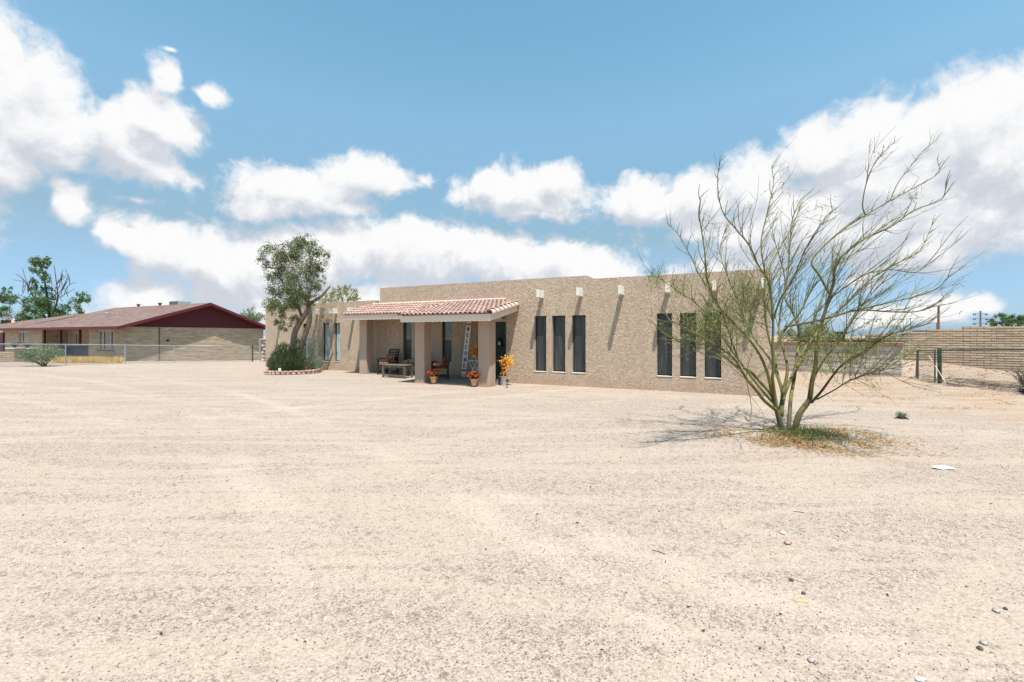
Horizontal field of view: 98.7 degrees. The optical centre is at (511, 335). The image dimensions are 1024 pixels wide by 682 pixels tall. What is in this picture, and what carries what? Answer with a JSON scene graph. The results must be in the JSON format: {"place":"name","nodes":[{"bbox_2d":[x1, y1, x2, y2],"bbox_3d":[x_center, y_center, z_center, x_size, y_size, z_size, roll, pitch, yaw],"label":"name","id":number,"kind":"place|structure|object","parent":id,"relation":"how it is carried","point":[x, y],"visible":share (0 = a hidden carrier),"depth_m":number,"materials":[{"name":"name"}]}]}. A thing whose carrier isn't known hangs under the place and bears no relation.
{"place":"outdoors","nodes":[
{"label":"outdoors","id":0,"kind":"place"},
{"bbox_2d":[51,355,123,362],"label":"tall dry grass","id":1,"kind":"structure","parent":0,"point":[100,359],"depth_m":25.77,"materials":[{"name":"plant"}]},
{"bbox_2d":[11,381,999,654],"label":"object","id":2,"kind":"object","parent":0,"point":[537,513],"visible":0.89,"depth_m":3.14,"materials":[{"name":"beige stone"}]},
{"bbox_2d":[0,336,1023,681],"bbox_3d":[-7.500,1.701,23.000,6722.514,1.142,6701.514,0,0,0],"label":"ground","id":3,"kind":"structure","parent":0,"point":[246,560],"depth_m":3.62,"materials":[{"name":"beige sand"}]},
{"bbox_2d":[0,352,6,361],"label":"block wall","id":4,"kind":"structure","parent":3,"relation":"on","point":[2,356],"depth_m":27.09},
{"bbox_2d":[5,347,24,361],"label":"block pillar","id":5,"kind":"structure","parent":3,"relation":"on","point":[12,355],"depth_m":26.99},
{"bbox_2d":[7,340,18,347],"bbox_3d":[-30.796,0.482,27.230,0.450,0.498,0.575,0,0,-13],"label":"urn planter","id":6,"kind":"object","parent":5,"relation":"on","point":[14,344],"visible":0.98,"depth_m":27.12,"materials":[{"name":"grey stone"}]},
{"bbox_2d":[23,348,37,361],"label":"block pillar","id":7,"kind":"structure","parent":3,"relation":"on","point":[31,352],"depth_m":27.78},
{"bbox_2d":[17,343,64,366],"bbox_3d":[-24.701,0.995,23.041,2.228,1.247,1.129,0,0,0],"label":"pale bush","id":8,"kind":"object","parent":3,"relation":"on","point":[41,354],"visible":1,"depth_m":22.96,"materials":[{"name":"green plant"}]},
{"bbox_2d":[0,255,91,323],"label":"half bare tree","id":9,"kind":"object","parent":3,"relation":"on","point":[43,304],"visible":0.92,"depth_m":45.91,"materials":[{"name":"green plant"}]},
{"bbox_2d":[57,346,69,356],"bbox_3d":[-29.889,1.192,29.527,0.800,1.049,0.819,0,0,26],"label":"wheeled bin","id":10,"kind":"object","parent":3,"relation":"on","point":[67,349],"visible":0.21,"depth_m":29.19,"materials":[{"name":"plastic"}]},
{"bbox_2d":[69,346,88,356],"bbox_3d":[-29.051,1.190,29.527,0.800,1.049,0.819,0,0,26],"label":"wheeled bin","id":11,"kind":"object","parent":3,"relation":"on","point":[80,351],"visible":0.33,"depth_m":29.32,"materials":[{"name":"plastic"}]},
{"bbox_2d":[0,344,249,366],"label":"chain link fence","id":12,"kind":"object","parent":3,"relation":"on","point":[173,353],"visible":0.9,"depth_m":25.38,"materials":[{"name":"metal"}]},
{"bbox_2d":[0,303,265,360],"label":"neighbour house","id":13,"kind":"structure","parent":3,"relation":"on","point":[198,325],"depth_m":34.45,"materials":[{"name":"brick"}]},
{"bbox_2d":[0,333,3,351],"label":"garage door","id":14,"kind":"structure","parent":13,"relation":"in","point":[1,334],"depth_m":44.04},
{"bbox_2d":[17,332,28,342],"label":"window","id":15,"kind":"structure","parent":13,"relation":"in","point":[23,336],"depth_m":37.31,"materials":[{"name":"white glass"}]},
{"bbox_2d":[75,333,77,345],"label":"window","id":16,"kind":"structure","parent":13,"relation":"in","point":[76,334],"depth_m":36.62,"materials":[{"name":"grey glass"}]},
{"bbox_2d":[97,330,114,350],"bbox_3d":[-28.658,0.345,31.105,2.383,1.450,0.150,0,0,26],"label":"window","id":17,"kind":"structure","parent":13,"relation":"in","point":[107,337],"depth_m":31.18,"materials":[{"name":"white glass"}]},
{"bbox_2d":[169,301,190,304],"bbox_3d":[-28.149,-2.630,37.334,1.340,0.560,1.012,0,0,26],"label":"rooftop cooler","id":18,"kind":"object","parent":13,"relation":"on","point":[178,302],"visible":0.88,"depth_m":36.96,"materials":[{"name":"metal"}]},
{"bbox_2d":[239,305,265,321],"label":"olive tree","id":19,"kind":"object","parent":3,"relation":"on","point":[250,314],"visible":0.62,"depth_m":43.74,"materials":[{"name":"green plant"}]},
{"bbox_2d":[252,338,260,361],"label":"metal gate","id":20,"kind":"structure","parent":3,"relation":"on","point":[259,346],"depth_m":29.46,"materials":[{"name":"grey metal"}]},
{"bbox_2d":[261,339,265,360],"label":"rubble wall","id":21,"kind":"structure","parent":3,"relation":"on","point":[263,345],"depth_m":29.41,"materials":[{"name":"grey stone"}]},
{"bbox_2d":[263,367,321,374],"bbox_3d":[-9.429,1.535,18.951,2.275,0.235,2.138,0,0,0],"label":"stone planter","id":22,"kind":"object","parent":3,"relation":"on","point":[293,372],"visible":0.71,"depth_m":18.12,"materials":[{"name":"stone"}]},
{"bbox_2d":[265,338,307,370],"bbox_3d":[-9.658,0.819,18.667,1.787,1.601,1.166,0,0,0],"label":"rosemary shrub","id":23,"kind":"object","parent":22,"relation":"in","point":[283,359],"visible":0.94,"depth_m":18.65,"materials":[{"name":"green plant"}]},
{"bbox_2d":[255,233,332,369],"bbox_3d":[-9.596,-1.435,19.464,3.276,6.299,2.485,0,0,39],"label":"olive tree","id":24,"kind":"object","parent":22,"relation":"in","point":[297,298],"visible":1,"depth_m":19.15,"materials":[{"name":"green plant"}]},
{"bbox_2d":[301,337,322,369],"bbox_3d":[-8.761,0.811,19.207,1.040,1.602,0.682,0,0,0],"label":"grey shrub","id":25,"kind":"object","parent":3,"relation":"on","point":[312,362],"visible":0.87,"depth_m":19.16,"materials":[{"name":"green plant"}]},
{"bbox_2d":[318,283,360,302],"bbox_3d":[-14.137,-1.571,35.822,3.684,5.433,2.123,0,0,0],"label":"leafy tree","id":26,"kind":"object","parent":3,"relation":"on","point":[340,295],"visible":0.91,"depth_m":35.79,"materials":[{"name":"green plant"}]},
{"bbox_2d":[382,364,412,378],"bbox_3d":[-4.376,1.350,16.825,1.120,0.500,0.502,0,0,26],"label":"coffee table","id":27,"kind":"object","parent":3,"relation":"on","point":[403,366],"visible":1,"depth_m":16.77,"materials":[{"name":"brown wood"}]},
{"bbox_2d":[467,371,480,385],"bbox_3d":[-1.173,1.337,13.829,0.523,0.456,0.495,0,0,0],"label":"flower pot","id":28,"kind":"object","parent":3,"relation":"on","point":[473,375],"visible":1,"depth_m":13.76,"materials":[{"name":"ceramic"}]},
{"bbox_2d":[497,353,514,385],"bbox_3d":[-0.200,1.070,14.213,0.598,1.061,0.460,0,0,0],"label":"orange flowering plant","id":29,"kind":"object","parent":3,"relation":"on","point":[507,364],"visible":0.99,"depth_m":14.17,"materials":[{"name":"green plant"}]},
{"bbox_2d":[266,269,770,396],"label":"house","id":30,"kind":"structure","parent":3,"relation":"on","point":[584,331],"depth_m":14.07,"materials":[{"name":"beige paint"}]},
{"bbox_2d":[305,324,308,360],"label":"window","id":31,"kind":"structure","parent":30,"relation":"in","point":[307,340],"depth_m":21.46,"materials":[{"name":"glass"}]},
{"bbox_2d":[323,323,329,361],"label":"window","id":32,"kind":"structure","parent":30,"relation":"in","point":[326,325],"depth_m":20.88,"materials":[{"name":"glass"}]},
{"bbox_2d":[334,323,339,361],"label":"window","id":33,"kind":"structure","parent":30,"relation":"in","point":[337,324],"depth_m":20.57,"materials":[{"name":"glass"}]},
{"bbox_2d":[377,349,398,373],"bbox_3d":[-5.104,1.060,18.229,0.650,1.010,0.760,0,0,23],"label":"armchair","id":34,"kind":"object","parent":30,"relation":"on","point":[391,358],"visible":0.85,"depth_m":18.26,"materials":[{"name":"brown wood"}]},
{"bbox_2d":[403,322,411,360],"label":"window","id":35,"kind":"structure","parent":30,"relation":"in","point":[407,325],"depth_m":18.75,"materials":[{"name":"black glass"}]},
{"bbox_2d":[407,359,414,373],"bbox_3d":[-3.806,1.060,17.582,0.760,1.010,0.650,0,0,-13],"label":"armchair","id":36,"kind":"object","parent":30,"relation":"on","point":[408,371],"visible":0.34,"depth_m":17.27,"materials":[{"name":"brown wood"}]},
{"bbox_2d":[427,369,441,382],"bbox_3d":[-2.580,1.335,14.625,0.494,0.460,0.521,0,0,0],"label":"flower pot","id":37,"kind":"object","parent":30,"relation":"on","point":[433,377],"visible":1,"depth_m":14.56,"materials":[{"name":"ceramic"}]},
{"bbox_2d":[431,351,451,378],"bbox_3d":[-2.580,1.060,16.097,0.760,1.010,0.650,0,0,-7],"label":"armchair","id":38,"kind":"object","parent":30,"relation":"on","point":[445,362],"visible":0.84,"depth_m":15.86,"materials":[{"name":"brown wood"}]},
{"bbox_2d":[433,361,442,366],"bbox_3d":[-2.687,1.020,16.041,0.320,0.130,0.400,-35,22,-36],"label":"pillow","id":39,"kind":"object","parent":38,"relation":"on","point":[437,364],"visible":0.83,"depth_m":15.92,"materials":[{"name":"fabric"}]},
{"bbox_2d":[443,321,451,361],"bbox_3d":[-2.582,0.150,17.867,0.457,1.798,0.060,0,0,26],"label":"window","id":40,"kind":"structure","parent":30,"relation":"in","point":[447,326],"depth_m":17.87,"materials":[{"name":"black glass"}]},
{"bbox_2d":[461,322,471,376],"bbox_3d":[-1.742,0.506,16.813,0.224,2.120,0.059,1,-8,26],"label":"welcome sign","id":41,"kind":"object","parent":30,"relation":"on","point":[466,350],"visible":0.99,"depth_m":16.79,"materials":[{"name":"wood"}]},
{"bbox_2d":[468,360,477,377],"bbox_3d":[-1.356,1.226,15.920,0.470,0.683,0.470,0,0,26],"label":"plant stand","id":42,"kind":"object","parent":30,"relation":"on","point":[474,365],"visible":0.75,"depth_m":15.81,"materials":[{"name":"white paint"}]},
{"bbox_2d":[466,342,477,359],"bbox_3d":[-1.337,0.580,15.984,0.520,0.754,0.699,0,0,-28],"label":"flower vase","id":43,"kind":"object","parent":42,"relation":"on","point":[474,352],"visible":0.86,"depth_m":15.85,"materials":[{"name":"orange plant"}]},
{"bbox_2d":[498,337,501,345],"bbox_3d":[-0.466,0.080,16.650,0.136,0.640,0.146,0,0,-23],"label":"hanging lantern","id":44,"kind":"object","parent":30,"relation":"hanging from","point":[499,341],"visible":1,"depth_m":16.62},
{"bbox_2d":[496,319,505,376],"bbox_3d":[-0.334,0.480,16.708,1.744,2.200,0.170,0,0,26],"label":"door","id":45,"kind":"structure","parent":30,"relation":"in","point":[500,327],"depth_m":16.81,"materials":[{"name":"wood"}]},
{"bbox_2d":[534,316,545,371],"bbox_3d":[0.967,0.269,14.513,0.444,1.835,0.212,0,0,26],"label":"window","id":46,"kind":"structure","parent":30,"relation":"in","point":[540,320],"depth_m":14.59,"materials":[{"name":"grey glass"}]},
{"bbox_2d":[553,316,565,372],"bbox_3d":[1.537,0.269,14.238,0.478,1.835,0.212,0,0,26],"label":"window","id":47,"kind":"structure","parent":30,"relation":"in","point":[558,321],"depth_m":14.32,"materials":[{"name":"grey glass"}]},
{"bbox_2d":[572,315,585,373],"bbox_3d":[2.141,0.269,13.947,0.471,1.835,0.212,0,0,26],"label":"window","id":48,"kind":"structure","parent":30,"relation":"in","point":[579,321],"depth_m":14.02,"materials":[{"name":"grey glass"}]},
{"bbox_2d":[657,313,672,376],"bbox_3d":[4.456,0.269,12.828,0.447,1.835,0.212,0,0,26],"label":"window","id":49,"kind":"structure","parent":30,"relation":"in","point":[664,362],"depth_m":12.89,"materials":[{"name":"grey glass"}]},
{"bbox_2d":[680,313,696,377],"bbox_3d":[5.028,0.269,12.552,0.454,1.835,0.212,0,0,26],"label":"window","id":50,"kind":"structure","parent":30,"relation":"in","point":[687,370],"depth_m":12.62,"materials":[{"name":"grey glass"}]},
{"bbox_2d":[705,312,721,378],"bbox_3d":[5.605,0.269,12.274,0.446,1.835,0.212,0,0,26],"label":"window","id":51,"kind":"structure","parent":30,"relation":"in","point":[712,369],"depth_m":12.34,"materials":[{"name":"grey glass"}]},
{"bbox_2d":[774,321,836,340],"bbox_3d":[23.000,-0.089,34.002,4.780,2.362,2.217,0,0,0],"label":"leafy tree","id":52,"kind":"object","parent":3,"relation":"on","point":[793,335],"visible":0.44,"depth_m":33.71,"materials":[{"name":"green plant"}]},
{"bbox_2d":[637,126,982,429],"bbox_3d":[4.991,-0.995,6.919,6.609,5.357,3.900,0,0,0],"label":"palo verde tree","id":53,"kind":"object","parent":3,"relation":"on","point":[771,389],"visible":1,"depth_m":6.94,"materials":[{"name":"green plant"}]},
{"bbox_2d":[807,657,814,662],"bbox_3d":[1.468,1.587,2.155,0.038,0.022,0.035,0,0,0],"label":"stone","id":54,"kind":"object","parent":3,"relation":"on","point":[811,659],"visible":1,"depth_m":2.15,"materials":[{"name":"white stone"}]},
{"bbox_2d":[693,422,942,460],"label":"leaf litter","id":55,"kind":"object","parent":3,"relation":"on","point":[803,442],"visible":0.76,"depth_m":6.56,"materials":[{"name":"plant"}]},
{"bbox_2d":[729,422,930,448],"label":"weeds","id":56,"kind":"object","parent":3,"relation":"on","point":[807,431],"visible":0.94,"depth_m":6.81,"materials":[{"name":"green plant"}]},
{"bbox_2d":[771,341,903,376],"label":"grey block wall","id":57,"kind":"structure","parent":3,"relation":"on","point":[790,351],"depth_m":18.16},
{"bbox_2d":[789,336,903,342],"bbox_3d":[13.773,0.175,18.370,0.671,0.358,4.207,0,0,-40],"label":"creeper","id":58,"kind":"object","parent":57,"relation":"on","point":[865,340],"visible":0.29,"depth_m":17.98,"materials":[{"name":"green plant"}]},
{"bbox_2d":[894,411,909,419],"bbox_3d":[7.506,1.538,8.499,0.259,0.199,0.209,0,0,11],"label":"weed","id":59,"kind":"object","parent":3,"relation":"on","point":[899,415],"visible":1,"depth_m":8.48,"materials":[{"name":"green plant"}]},
{"bbox_2d":[915,352,916,377],"bbox_3d":[15.110,1.060,16.409,0.120,1.053,0.070,0,0,0],"label":"fence post","id":60,"kind":"object","parent":3,"relation":"on","point":[916,366],"visible":0.54,"depth_m":16.40,"materials":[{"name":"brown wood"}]},
{"bbox_2d":[915,676,926,681],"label":"paper scrap","id":61,"kind":"object","parent":3,"relation":"on","point":[920,679],"visible":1,"depth_m":2.04,"materials":[{"name":"white paper"}]},
{"bbox_2d":[917,349,935,381],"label":"chain link gate","id":62,"kind":"structure","parent":3,"relation":"on","point":[934,357],"depth_m":15.62,"materials":[{"name":"metal"}]},
{"bbox_2d":[937,306,939,328],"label":"utility pole","id":63,"kind":"object","parent":3,"relation":"on","point":[938,320],"visible":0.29,"depth_m":69.89,"materials":[{"name":"brown wood"}]},
{"bbox_2d":[937,348,941,382],"bbox_3d":[14.459,1.062,14.873,0.231,1.286,0.096,0,0,-34],"label":"fence post","id":64,"kind":"object","parent":3,"relation":"on","point":[939,360],"visible":0.73,"depth_m":14.84,"materials":[{"name":"metal"}]},
{"bbox_2d":[933,466,954,469],"bbox_3d":[5.195,1.589,5.298,0.272,0.025,0.088,0,0,0],"label":"paper scrap","id":65,"kind":"object","parent":3,"relation":"on","point":[943,467],"visible":1,"depth_m":5.29,"materials":[{"name":"white paper"}]},
{"bbox_2d":[865,326,1023,371],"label":"slump block wall","id":66,"kind":"structure","parent":3,"relation":"on","point":[995,337],"depth_m":19.11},
{"bbox_2d":[946,382,971,385],"bbox_3d":[14.191,1.534,13.964,0.575,0.086,0.204,0,0,38],"label":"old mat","id":67,"kind":"object","parent":3,"relation":"on","point":[958,384],"visible":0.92,"depth_m":13.93,"materials":[{"name":"beige fabric"}]},
{"bbox_2d":[922,374,1023,393],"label":"brush pile","id":68,"kind":"object","parent":3,"relation":"on","point":[997,386],"visible":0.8,"depth_m":13.52,"materials":[{"name":"brown plant"}]},
{"bbox_2d":[973,311,987,325],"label":"utility pole","id":69,"kind":"object","parent":3,"relation":"on","point":[980,318],"visible":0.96,"depth_m":109.94,"materials":[{"name":"metal"}]},
{"bbox_2d":[940,349,1023,390],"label":"chain link fence","id":70,"kind":"object","parent":3,"relation":"on","point":[983,364],"visible":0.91,"depth_m":13.57,"materials":[{"name":"metal"}]},
{"bbox_2d":[979,639,987,644],"bbox_3d":[2.453,1.594,2.287,0.038,0.020,0.037,0,0,0],"label":"stone","id":71,"kind":"object","parent":3,"relation":"on","point":[983,642],"visible":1,"depth_m":2.28,"materials":[{"name":"grey stone"}]},
{"bbox_2d":[992,607,1000,612],"bbox_3d":[2.813,1.596,2.555,0.042,0.024,0.040,0,0,0],"label":"stone","id":72,"kind":"object","parent":3,"relation":"on","point":[996,610],"visible":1,"depth_m":2.55,"materials":[{"name":"grey stone"}]},
{"bbox_2d":[986,312,1023,325],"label":"green tree","id":73,"kind":"object","parent":3,"relation":"on","point":[1009,320],"visible":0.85,"depth_m":31.93,"materials":[{"name":"green plant"}]},
{"bbox_2d":[1000,362,1023,386],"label":"dead shrub","id":74,"kind":"object","parent":3,"relation":"on","point":[1021,378],"visible":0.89,"depth_m":13.73,"materials":[{"name":"plant"}]},
{"bbox_2d":[0,0,1023,335],"label":"sky","id":75,"kind":"structure","parent":0,"point":[150,150],"materials":[{"name":"blue"}]},
{"bbox_2d":[808,382,1023,409],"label":"dry grass","id":76,"kind":"structure","parent":0,"point":[932,395],"depth_m":11.69,"materials":[{"name":"plant"}]},
{"bbox_2d":[902,364,1018,377],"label":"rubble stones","id":77,"kind":"object","parent":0,"point":[959,369],"visible":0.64,"depth_m":17.34,"materials":[{"name":"beige stone"}]},
{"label":"far house","id":78,"kind":"object","parent":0,"visible":0},
{"bbox_2d":[0,313,11,322],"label":"rooftop cooler","id":79,"kind":"object","parent":78,"relation":"on","point":[5,317],"visible":0.43,"depth_m":59.79,"materials":[{"name":"metal"}]}
]}

